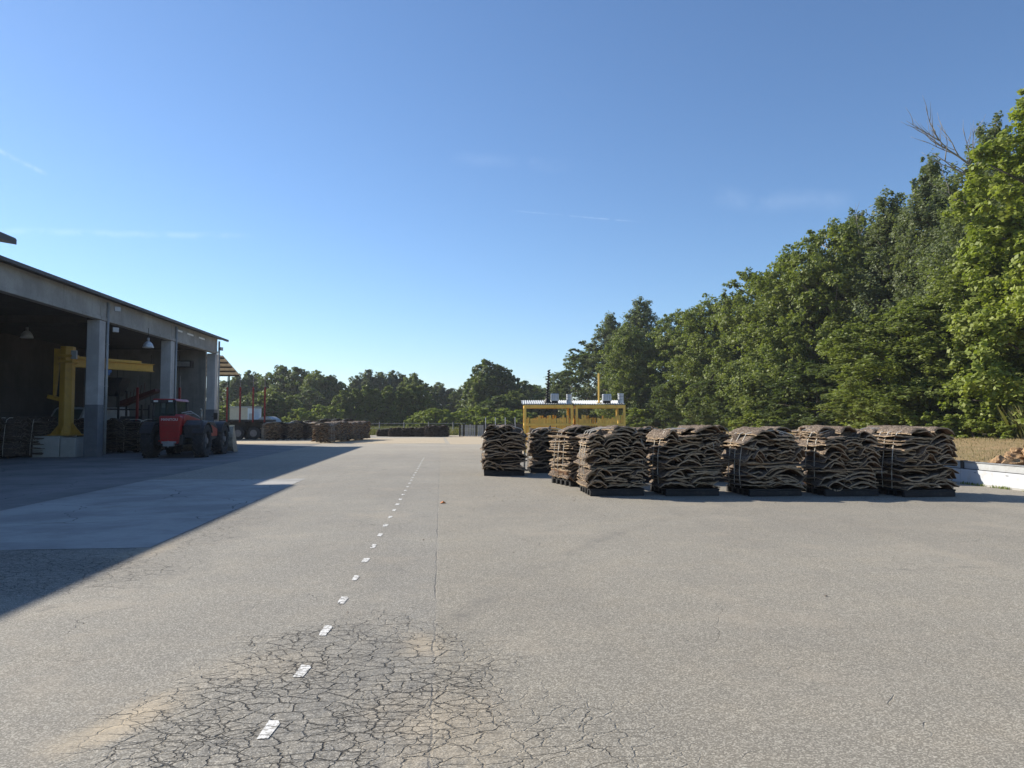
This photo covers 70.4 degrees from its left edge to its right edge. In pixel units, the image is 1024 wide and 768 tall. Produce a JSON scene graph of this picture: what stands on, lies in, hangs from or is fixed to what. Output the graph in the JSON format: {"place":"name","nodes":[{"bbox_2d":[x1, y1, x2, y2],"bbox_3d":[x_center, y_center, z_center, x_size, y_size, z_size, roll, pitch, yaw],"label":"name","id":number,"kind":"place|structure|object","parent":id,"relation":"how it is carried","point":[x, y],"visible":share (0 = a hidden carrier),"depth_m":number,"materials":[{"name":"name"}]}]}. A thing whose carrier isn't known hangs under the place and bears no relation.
{"place":"outdoors","nodes":[
{"label":"outdoors","id":0,"kind":"place"},
{"bbox_2d":[51,407,128,420],"bbox_3d":[-23.627,2.414,40.507,1.970,2.279,4.642,0,-3,4],"label":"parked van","id":1,"kind":"object","parent":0,"point":[78,413],"visible":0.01,"depth_m":39.10,"materials":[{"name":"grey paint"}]},
{"bbox_2d":[0,255,228,456],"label":"open hall","id":2,"kind":"structure","parent":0,"point":[52,311],"depth_m":37.40,"materials":[{"name":"concrete"}]},
{"bbox_2d":[0,479,303,549],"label":"concrete apron","id":3,"kind":"object","parent":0,"point":[146,514],"visible":1,"depth_m":12.26,"materials":[{"name":"concrete"}]},
{"bbox_2d":[0,444,317,510],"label":"hall floor","id":4,"kind":"structure","parent":0,"point":[26,480],"depth_m":22.93,"materials":[{"name":"concrete"}]},
{"bbox_2d":[0,416,32,458],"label":"cork bale","id":5,"kind":"object","parent":4,"relation":"on","point":[13,430],"visible":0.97,"depth_m":29.31,"materials":[{"name":"brown plant"}]},
{"bbox_2d":[20,416,54,456],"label":"cork bale","id":6,"kind":"object","parent":4,"relation":"on","point":[40,426],"visible":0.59,"depth_m":30.35,"materials":[{"name":"brown plant"}]},
{"bbox_2d":[32,346,153,456],"bbox_3d":[-18.822,0.811,32.606,2.124,4.720,4.971,-1,-3,16],"label":"jib crane","id":7,"kind":"object","parent":4,"relation":"on","point":[62,439],"visible":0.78,"depth_m":31.02,"materials":[{"name":"metal"}]},
{"bbox_2d":[103,418,125,451],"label":"cork bale","id":8,"kind":"object","parent":4,"relation":"on","point":[111,437],"visible":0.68,"depth_m":34.10,"materials":[{"name":"brown plant"}]},
{"bbox_2d":[113,418,142,452],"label":"cork bale","id":9,"kind":"object","parent":4,"relation":"on","point":[130,431],"visible":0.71,"depth_m":34.39,"materials":[{"name":"brown plant"}]},
{"bbox_2d":[104,377,159,421],"bbox_3d":[-21.770,1.624,40.961,3.250,3.900,1.668,1,-3,-12],"label":"sorting machine","id":10,"kind":"object","parent":4,"relation":"on","point":[117,386],"visible":0.56,"depth_m":40.50,"materials":[{"name":"black paint"}]},
{"bbox_2d":[139,399,237,457],"bbox_3d":[-14.236,1.948,32.185,2.580,2.491,6.228,0,-3,-8],"label":"tractor","id":11,"kind":"object","parent":4,"relation":"on","point":[173,427],"visible":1,"depth_m":30.11,"materials":[{"name":"metal"}]},
{"bbox_2d":[154,403,174,425],"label":"tractor window","id":12,"kind":"structure","parent":11,"relation":"in","point":[161,409],"depth_m":30.35,"materials":[{"name":"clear glass"}]},
{"bbox_2d":[0,435,1023,767],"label":"asphalt yard","id":13,"kind":"structure","parent":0,"point":[508,625],"depth_m":5.52,"materials":[{"name":"asphalt"}]},
{"bbox_2d":[206,355,239,419],"bbox_3d":[-30.733,1.121,60.748,14.000,6.810,5.200,0,-3,-6],"label":"lean to canopy","id":14,"kind":"object","parent":13,"relation":"on","point":[227,368],"visible":0.09,"depth_m":62.64,"materials":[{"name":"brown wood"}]},
{"bbox_2d":[257,460,422,738],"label":"road markings","id":15,"kind":"object","parent":13,"relation":"on","point":[270,727],"visible":1,"depth_m":4.64,"materials":[{"name":"paint"}]},
{"bbox_2d":[236,438,444,443],"bbox_3d":[-14.132,4.177,53.491,18.300,0.001,14.500,0,-3,-6],"label":"dusty strip","id":16,"kind":"object","parent":13,"relation":"on","point":[360,441],"visible":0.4,"depth_m":51.44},
{"bbox_2d":[219,377,275,439],"bbox_3d":[-23.661,1.919,56.944,9.500,4.850,2.460,0,-3,0],"label":"stake trailer","id":17,"kind":"object","parent":16,"relation":"on","point":[248,429],"visible":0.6,"depth_m":55.74,"materials":[{"name":"black paint"}]},
{"bbox_2d":[260,422,281,439],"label":"cork bale","id":18,"kind":"object","parent":16,"relation":"on","point":[268,431],"visible":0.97,"depth_m":54.40,"materials":[{"name":"brown plant"}]},
{"bbox_2d":[311,423,336,442],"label":"cork bale","id":19,"kind":"object","parent":16,"relation":"on","point":[324,432],"visible":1,"depth_m":48.32,"materials":[{"name":"brown plant"}]},
{"bbox_2d":[445,436,486,443],"bbox_3d":[-0.265,4.399,58.106,10.200,0.001,24.000,0,-3,-6],"label":"sandy pad","id":20,"kind":"object","parent":13,"relation":"on","point":[464,439],"visible":0.2,"depth_m":56.45,"materials":[{"name":"sand"}]},
{"bbox_2d":[484,468,524,475],"bbox_3d":[-0.244,2.539,21.002,1.160,0.150,1.160,0,-3,-3],"label":"plastic pallet","id":21,"kind":"object","parent":13,"relation":"on","point":[501,472],"visible":0.8,"depth_m":20.43,"materials":[{"name":"plastic"}]},
{"bbox_2d":[480,424,528,470],"bbox_3d":[-0.231,1.855,21.041,1.406,1.372,1.474,0,-3,-3],"label":"cork bale","id":22,"kind":"object","parent":21,"relation":"on","point":[503,447],"visible":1,"depth_m":20.61,"materials":[{"name":"brown plant"}]},
{"bbox_2d":[527,467,552,472],"bbox_3d":[1.081,2.592,22.100,1.160,0.150,1.160,0,-3,-4],"label":"plastic pallet","id":23,"kind":"object","parent":13,"relation":"on","point":[538,470],"visible":0.47,"depth_m":21.51,"materials":[{"name":"plastic"}]},
{"bbox_2d":[526,425,566,468],"bbox_3d":[1.075,1.937,22.120,1.348,1.359,1.472,0,-3,-4],"label":"cork bale","id":24,"kind":"object","parent":23,"relation":"on","point":[538,444],"visible":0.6,"depth_m":21.72,"materials":[{"name":"brown plant"}]},
{"bbox_2d":[521,400,572,446],"bbox_3d":[1.660,2.017,35.183,2.400,2.560,2.721,0,-3,0],"label":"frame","id":25,"kind":"object","parent":13,"relation":"on","point":[538,422],"visible":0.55,"depth_m":34.04,"materials":[{"name":"metal"}]},
{"bbox_2d":[551,477,579,486],"bbox_3d":[1.723,2.388,17.871,1.160,0.150,1.160,1,-3,-20],"label":"plastic pallet","id":26,"kind":"object","parent":13,"relation":"on","point":[565,482],"visible":0.38,"depth_m":17.41,"materials":[{"name":"plastic"}]},
{"bbox_2d":[546,424,596,481],"bbox_3d":[1.717,1.708,17.926,1.396,1.430,1.473,1,-3,-20],"label":"cork bale","id":27,"kind":"object","parent":26,"relation":"on","point":[563,463],"visible":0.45,"depth_m":17.56,"materials":[{"name":"brown plant"}]},
{"bbox_2d":[572,400,625,426],"bbox_3d":[4.124,2.026,35.383,2.454,2.560,2.721,0,-3,0],"label":"slatted cage","id":28,"kind":"object","parent":13,"relation":"on","point":[586,420],"visible":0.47,"depth_m":34.24,"materials":[{"name":"metal"}]},
{"bbox_2d":[579,484,644,495],"bbox_3d":[2.136,2.281,15.656,1.160,0.150,1.160,0,-3,-5],"label":"plastic pallet","id":29,"kind":"object","parent":13,"relation":"on","point":[613,491],"visible":0.88,"depth_m":15.10,"materials":[{"name":"plastic"}]},
{"bbox_2d":[573,425,648,487],"bbox_3d":[2.134,1.595,15.731,1.435,1.417,1.563,0,-3,-5],"label":"cork bale","id":30,"kind":"object","parent":29,"relation":"on","point":[609,455],"visible":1,"depth_m":15.20,"materials":[{"name":"brown plant"}]},
{"bbox_2d":[640,475,653,481],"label":"plastic pallet","id":31,"kind":"object","parent":13,"relation":"on","point":[648,479],"visible":0.02,"depth_m":18.31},
{"bbox_2d":[632,426,663,475],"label":"cork bale","id":32,"kind":"object","parent":31,"relation":"on","point":[645,429],"visible":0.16,"depth_m":18.51,"materials":[{"name":"brown plant"}]},
{"bbox_2d":[650,484,719,495],"bbox_3d":[3.704,2.281,15.656,1.160,0.150,1.160,0,-3,-5],"label":"plastic pallet","id":33,"kind":"object","parent":13,"relation":"on","point":[688,491],"visible":0.91,"depth_m":15.11,"materials":[{"name":"plastic"}]},
{"bbox_2d":[646,425,722,487],"bbox_3d":[3.683,1.620,15.689,1.382,1.476,1.456,0,-3,-5],"label":"cork bale","id":34,"kind":"object","parent":33,"relation":"on","point":[687,455],"visible":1,"depth_m":15.24,"materials":[{"name":"brown plant"}]},
{"bbox_2d":[712,474,729,481],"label":"plastic pallet","id":35,"kind":"object","parent":13,"relation":"on","point":[722,479],"visible":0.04,"depth_m":18.54,"materials":[{"name":"plastic"}]},
{"bbox_2d":[701,424,732,476],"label":"cork bale","id":36,"kind":"object","parent":35,"relation":"on","point":[722,438],"visible":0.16,"depth_m":18.62,"materials":[{"name":"brown plant"}]},
{"bbox_2d":[726,484,801,496],"bbox_3d":[5.396,2.279,15.604,1.160,0.150,1.160,0,-3,-7],"label":"plastic pallet","id":37,"kind":"object","parent":13,"relation":"on","point":[752,491],"visible":0.91,"depth_m":15.08,"materials":[{"name":"plastic"}]},
{"bbox_2d":[721,428,805,489],"bbox_3d":[5.396,1.634,15.618,1.405,1.388,1.434,0,-3,-7],"label":"cork bale","id":38,"kind":"object","parent":37,"relation":"on","point":[765,458],"visible":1,"depth_m":15.18,"materials":[{"name":"brown plant"}]},
{"bbox_2d":[801,484,878,495],"bbox_3d":[7.011,2.279,15.607,1.160,0.150,1.160,0,-3,-4],"label":"plastic pallet","id":39,"kind":"object","parent":13,"relation":"on","point":[867,491],"visible":0.74,"depth_m":15.05,"materials":[{"name":"plastic"}]},
{"bbox_2d":[797,425,881,490],"bbox_3d":[7.003,1.607,15.659,1.348,1.433,1.495,0,-3,-4],"label":"cork bale","id":40,"kind":"object","parent":39,"relation":"on","point":[841,457],"visible":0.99,"depth_m":15.15,"materials":[{"name":"brown plant"}]},
{"bbox_2d":[876,486,955,496],"bbox_3d":[8.505,2.272,15.454,1.160,0.150,1.160,0,-3,-7],"label":"plastic pallet","id":41,"kind":"object","parent":13,"relation":"on","point":[929,492],"visible":0.77,"depth_m":14.93,"materials":[{"name":"plastic"}]},
{"bbox_2d":[870,426,959,489],"bbox_3d":[8.527,1.589,15.463,1.446,1.385,1.506,0,-3,-7],"label":"cork bale","id":42,"kind":"object","parent":41,"relation":"on","point":[916,457],"visible":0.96,"depth_m":15.01,"materials":[{"name":"brown plant"}]},
{"bbox_2d":[947,460,1023,490],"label":"wall","id":43,"kind":"structure","parent":13,"relation":"on","point":[1011,476],"depth_m":17.12,"materials":[{"name":"white paint"}]},
{"bbox_2d":[0,0,1023,403],"label":"sky","id":44,"kind":"structure","parent":0,"point":[433,190],"materials":[{"name":"blue"}]},
{"bbox_2d":[556,426,1023,462],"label":"dry grass bank","id":45,"kind":"structure","parent":0,"point":[989,445],"depth_m":32.23,"materials":[{"name":"plant"}]},
{"bbox_2d":[529,392,569,426],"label":"broadleaf tree","id":46,"kind":"object","parent":45,"relation":"on","point":[541,412],"visible":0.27,"depth_m":123.62,"materials":[{"name":"green plant"}]},
{"bbox_2d":[611,408,656,427],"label":"shrub","id":47,"kind":"object","parent":45,"relation":"on","point":[641,413],"visible":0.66,"depth_m":89.45,"materials":[{"name":"green plant"}]},
{"bbox_2d":[728,413,765,428],"bbox_3d":[20.289,3.360,61.884,3.546,1.824,3.762,0,-3,3],"label":"shrub","id":48,"kind":"object","parent":45,"relation":"on","point":[735,425],"visible":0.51,"depth_m":61.63,"materials":[{"name":"green plant"}]},
{"bbox_2d":[699,267,795,428],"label":"plane tree","id":49,"kind":"object","parent":45,"relation":"on","point":[735,303],"visible":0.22,"depth_m":75.91,"materials":[{"name":"green plant"}]},
{"bbox_2d":[710,371,815,431],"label":"broadleaf tree","id":50,"kind":"object","parent":45,"relation":"on","point":[738,413],"visible":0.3,"depth_m":67.10,"materials":[{"name":"green plant"}]},
{"bbox_2d":[719,244,850,421],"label":"plane tree","id":51,"kind":"object","parent":45,"relation":"on","point":[766,345],"visible":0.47,"depth_m":66.45,"materials":[{"name":"green plant"}]},
{"bbox_2d":[746,362,857,429],"bbox_3d":[25.835,1.334,60.217,10.473,6.341,10.905,1,-3,-27],"label":"broadleaf tree","id":52,"kind":"object","parent":45,"relation":"on","point":[790,380],"visible":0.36,"depth_m":58.89,"materials":[{"name":"green plant"}]},
{"bbox_2d":[760,216,891,429],"bbox_3d":[28.816,-5.074,63.831,12.876,19.745,12.894,-1,-3,10],"label":"plane tree","id":53,"kind":"object","parent":45,"relation":"on","point":[841,236],"visible":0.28,"depth_m":62.68,"materials":[{"name":"green plant"}]},
{"bbox_2d":[798,359,882,425],"bbox_3d":[26.810,0.953,54.718,10.473,5.971,10.905,2,-4,-40],"label":"broadleaf tree","id":54,"kind":"object","parent":45,"relation":"on","point":[830,371],"visible":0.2,"depth_m":55.60,"materials":[{"name":"green plant"}]},
{"bbox_2d":[673,404,1023,439],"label":"tall weeds","id":55,"kind":"object","parent":45,"relation":"on","point":[1019,433],"visible":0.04,"depth_m":37.71,"materials":[{"name":"green plant"}]},
{"bbox_2d":[806,201,893,384],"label":"poplar tree","id":56,"kind":"object","parent":45,"relation":"on","point":[856,217],"visible":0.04,"depth_m":66.25,"materials":[{"name":"green plant"}]},
{"bbox_2d":[832,185,930,381],"bbox_3d":[31.284,-6.386,60.093,9.617,20.662,9.476,2,-4,-42],"label":"poplar tree","id":57,"kind":"object","parent":45,"relation":"on","point":[877,242],"visible":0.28,"depth_m":59.93,"materials":[{"name":"green plant"}]},
{"bbox_2d":[811,296,979,428],"bbox_3d":[26.146,-1.147,47.294,12.168,8.952,13.094,0,-3,-4],"label":"plane tree","id":58,"kind":"object","parent":45,"relation":"on","point":[864,345],"visible":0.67,"depth_m":45.59,"materials":[{"name":"green plant"}]},
{"bbox_2d":[875,148,969,344],"bbox_3d":[33.065,-7.340,56.162,8.930,22.189,8.799,-2,-3,37],"label":"poplar tree","id":59,"kind":"object","parent":45,"relation":"on","point":[927,220],"visible":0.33,"depth_m":56.12,"materials":[{"name":"green plant"}]},
{"bbox_2d":[904,411,962,435],"bbox_3d":[24.302,2.428,41.869,3.010,1.756,2.837,2,-4,-41],"label":"shrub","id":60,"kind":"object","parent":45,"relation":"on","point":[927,416],"visible":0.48,"depth_m":41.81,"materials":[{"name":"green plant"}]},
{"bbox_2d":[924,415,976,436],"bbox_3d":[24.773,2.487,40.995,2.633,1.545,2.482,2,-3,-31],"label":"shrub","id":61,"kind":"object","parent":45,"relation":"on","point":[959,423],"visible":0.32,"depth_m":40.47,"materials":[{"name":"green plant"}]},
{"bbox_2d":[879,252,1023,435],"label":"plane tree","id":62,"kind":"object","parent":45,"relation":"on","point":[955,293],"visible":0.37,"depth_m":43.19,"materials":[{"name":"green plant"}]},
{"bbox_2d":[904,95,1023,405],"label":"poplar tree","id":63,"kind":"object","parent":45,"relation":"on","point":[952,233],"visible":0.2,"depth_m":48.59,"materials":[{"name":"green plant"}]},
{"bbox_2d":[945,409,995,438],"bbox_3d":[25.472,2.294,39.852,2.821,1.832,2.660,1,-3,-21],"label":"shrub","id":64,"kind":"object","parent":45,"relation":"on","point":[968,414],"visible":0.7,"depth_m":39.69,"materials":[{"name":"green plant"}]},
{"bbox_2d":[934,88,1023,430],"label":"plane tree","id":65,"kind":"object","parent":45,"relation":"on","point":[1000,231],"visible":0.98,"depth_m":39.57,"materials":[{"name":"green plant"}]},
{"bbox_2d":[967,413,1014,437],"bbox_3d":[26.076,2.344,38.863,2.660,1.628,2.821,1,-3,-28],"label":"shrub","id":66,"kind":"object","parent":45,"relation":"on","point":[1002,426],"visible":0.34,"depth_m":38.75,"materials":[{"name":"green plant"}]},
{"label":"verge","id":67,"kind":"structure","parent":0,"visible":0},
{"bbox_2d":[219,373,249,419],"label":"poplar tree","id":68,"kind":"object","parent":67,"relation":"on","point":[234,387],"visible":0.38,"depth_m":139.30,"materials":[{"name":"green plant"}]},
{"bbox_2d":[229,407,262,426],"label":"site cabin","id":69,"kind":"object","parent":67,"relation":"on","point":[246,413],"visible":0.53,"depth_m":79.93,"materials":[{"name":"metal"}]},
{"bbox_2d":[260,392,287,421],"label":"young tree","id":70,"kind":"object","parent":67,"relation":"on","point":[276,399],"visible":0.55,"depth_m":111.14,"materials":[{"name":"green plant"}]},
{"bbox_2d":[250,365,303,395],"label":"broadleaf tree","id":71,"kind":"object","parent":67,"relation":"on","point":[273,380],"visible":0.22,"depth_m":138.03,"materials":[{"name":"green plant"}]},
{"bbox_2d":[274,396,305,421],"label":"young tree","id":72,"kind":"object","parent":67,"relation":"on","point":[290,402],"visible":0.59,"depth_m":111.15,"materials":[{"name":"green plant"}]},
{"bbox_2d":[276,366,309,395],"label":"broadleaf tree","id":73,"kind":"object","parent":67,"relation":"on","point":[296,377],"visible":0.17,"depth_m":136.46,"materials":[{"name":"green plant"}]},
{"bbox_2d":[290,389,328,420],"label":"broadleaf tree","id":74,"kind":"object","parent":67,"relation":"on","point":[305,395],"visible":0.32,"depth_m":124.33,"materials":[{"name":"green plant"}]},
{"bbox_2d":[297,369,333,406],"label":"broadleaf tree","id":75,"kind":"object","parent":67,"relation":"on","point":[312,381],"visible":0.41,"depth_m":132.91,"materials":[{"name":"green plant"}]},
{"bbox_2d":[315,375,351,417],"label":"broadleaf tree","id":76,"kind":"object","parent":67,"relation":"on","point":[333,382],"visible":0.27,"depth_m":133.62,"materials":[{"name":"green plant"}]},
{"bbox_2d":[330,390,355,419],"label":"young tree","id":77,"kind":"object","parent":67,"relation":"on","point":[340,397],"visible":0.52,"depth_m":111.15,"materials":[{"name":"green plant"}]},
{"bbox_2d":[342,388,367,420],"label":"young tree","id":78,"kind":"object","parent":67,"relation":"on","point":[355,400],"visible":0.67,"depth_m":111.17,"materials":[{"name":"green plant"}]},
{"bbox_2d":[350,385,376,425],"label":"young tree","id":79,"kind":"object","parent":67,"relation":"on","point":[366,391],"visible":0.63,"depth_m":110.84,"materials":[{"name":"green plant"}]},
{"bbox_2d":[354,369,381,421],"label":"poplar tree","id":80,"kind":"object","parent":67,"relation":"on","point":[368,378],"visible":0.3,"depth_m":149.52,"materials":[{"name":"green plant"}]},
{"bbox_2d":[361,389,386,426],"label":"young tree","id":81,"kind":"object","parent":67,"relation":"on","point":[376,396],"visible":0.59,"depth_m":111.07,"materials":[{"name":"green plant"}]},
{"bbox_2d":[371,385,403,426],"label":"young tree","id":82,"kind":"object","parent":67,"relation":"on","point":[386,398],"visible":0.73,"depth_m":111.00,"materials":[{"name":"green plant"}]},
{"bbox_2d":[385,386,411,426],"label":"young tree","id":83,"kind":"object","parent":67,"relation":"on","point":[399,416],"visible":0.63,"depth_m":110.58,"materials":[{"name":"green plant"}]},
{"bbox_2d":[394,384,425,426],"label":"young tree","id":84,"kind":"object","parent":67,"relation":"on","point":[409,389],"visible":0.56,"depth_m":110.77,"materials":[{"name":"green plant"}]},
{"bbox_2d":[403,385,434,425],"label":"young tree","id":85,"kind":"object","parent":67,"relation":"on","point":[419,391],"visible":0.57,"depth_m":111.09,"materials":[{"name":"green plant"}]},
{"bbox_2d":[418,408,453,427],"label":"shrub","id":86,"kind":"object","parent":67,"relation":"on","point":[429,417],"visible":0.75,"depth_m":96.16,"materials":[{"name":"green plant"}]},
{"bbox_2d":[441,389,468,422],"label":"broadleaf tree","id":87,"kind":"object","parent":67,"relation":"on","point":[457,396],"visible":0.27,"depth_m":148.59,"materials":[{"name":"green plant"}]},
{"bbox_2d":[456,406,491,426],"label":"shrub","id":88,"kind":"object","parent":67,"relation":"on","point":[477,412],"visible":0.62,"depth_m":99.18,"materials":[{"name":"green plant"}]},
{"bbox_2d":[455,371,503,424],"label":"broadleaf tree","id":89,"kind":"object","parent":67,"relation":"on","point":[478,384],"visible":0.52,"depth_m":124.42,"materials":[{"name":"green plant"}]},
{"bbox_2d":[461,358,515,411],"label":"broadleaf tree","id":90,"kind":"object","parent":67,"relation":"on","point":[484,365],"visible":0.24,"depth_m":126.21,"materials":[{"name":"green plant"}]},
{"bbox_2d":[476,396,516,423],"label":"broadleaf tree","id":91,"kind":"object","parent":67,"relation":"on","point":[491,406],"visible":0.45,"depth_m":113.96,"materials":[{"name":"green plant"}]},
{"bbox_2d":[481,365,529,423],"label":"broadleaf tree","id":92,"kind":"object","parent":67,"relation":"on","point":[508,378],"visible":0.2,"depth_m":126.53,"materials":[{"name":"green plant"}]},
{"bbox_2d":[493,409,536,427],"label":"shrub","id":93,"kind":"object","parent":67,"relation":"on","point":[517,414],"visible":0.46,"depth_m":91.36,"materials":[{"name":"green plant"}]},
{"bbox_2d":[495,390,541,425],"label":"broadleaf tree","id":94,"kind":"object","parent":67,"relation":"on","point":[517,397],"visible":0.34,"depth_m":116.66,"materials":[{"name":"green plant"}]},
{"bbox_2d":[541,369,586,427],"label":"broadleaf tree","id":95,"kind":"object","parent":67,"relation":"on","point":[554,378],"visible":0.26,"depth_m":126.45,"materials":[{"name":"green plant"}]},
{"bbox_2d":[544,340,612,426],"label":"broadleaf tree","id":96,"kind":"object","parent":67,"relation":"on","point":[574,359],"visible":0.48,"depth_m":118.37,"materials":[{"name":"green plant"}]},
{"bbox_2d":[575,310,626,421],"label":"poplar tree","id":97,"kind":"object","parent":67,"relation":"on","point":[609,330],"visible":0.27,"depth_m":117.46,"materials":[{"name":"green plant"}]},
{"bbox_2d":[590,321,660,426],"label":"plane tree","id":98,"kind":"object","parent":67,"relation":"on","point":[626,344],"visible":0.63,"depth_m":98.48,"materials":[{"name":"green plant"}]},
{"bbox_2d":[602,294,673,407],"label":"poplar tree","id":99,"kind":"object","parent":67,"relation":"on","point":[636,316],"visible":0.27,"depth_m":111.56,"materials":[{"name":"green plant"}]},
{"bbox_2d":[615,383,668,426],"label":"broadleaf tree","id":100,"kind":"object","parent":67,"relation":"on","point":[638,395],"visible":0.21,"depth_m":96.82,"materials":[{"name":"green plant"}]},
{"bbox_2d":[635,308,711,426],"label":"plane tree","id":101,"kind":"object","parent":67,"relation":"on","point":[663,349],"visible":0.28,"depth_m":95.30,"materials":[{"name":"green plant"}]},
{"bbox_2d":[643,381,707,428],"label":"broadleaf tree","id":102,"kind":"object","parent":67,"relation":"on","point":[669,415],"visible":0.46,"depth_m":86.62,"materials":[{"name":"green plant"}]},
{"bbox_2d":[659,293,754,427],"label":"plane tree","id":103,"kind":"object","parent":67,"relation":"on","point":[696,360],"visible":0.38,"depth_m":85.05,"materials":[{"name":"green plant"}]},
{"bbox_2d":[680,376,746,427],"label":"broadleaf tree","id":104,"kind":"object","parent":67,"relation":"on","point":[702,385],"visible":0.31,"depth_m":77.05,"materials":[{"name":"green plant"}]},
{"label":"plastic pallet","id":105,"kind":"object","parent":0,"visible":0},
{"bbox_2d":[791,425,826,472],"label":"cork bale","id":106,"kind":"object","parent":105,"relation":"on","point":[802,431],"visible":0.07,"depth_m":19.08,"materials":[{"name":"brown plant"}]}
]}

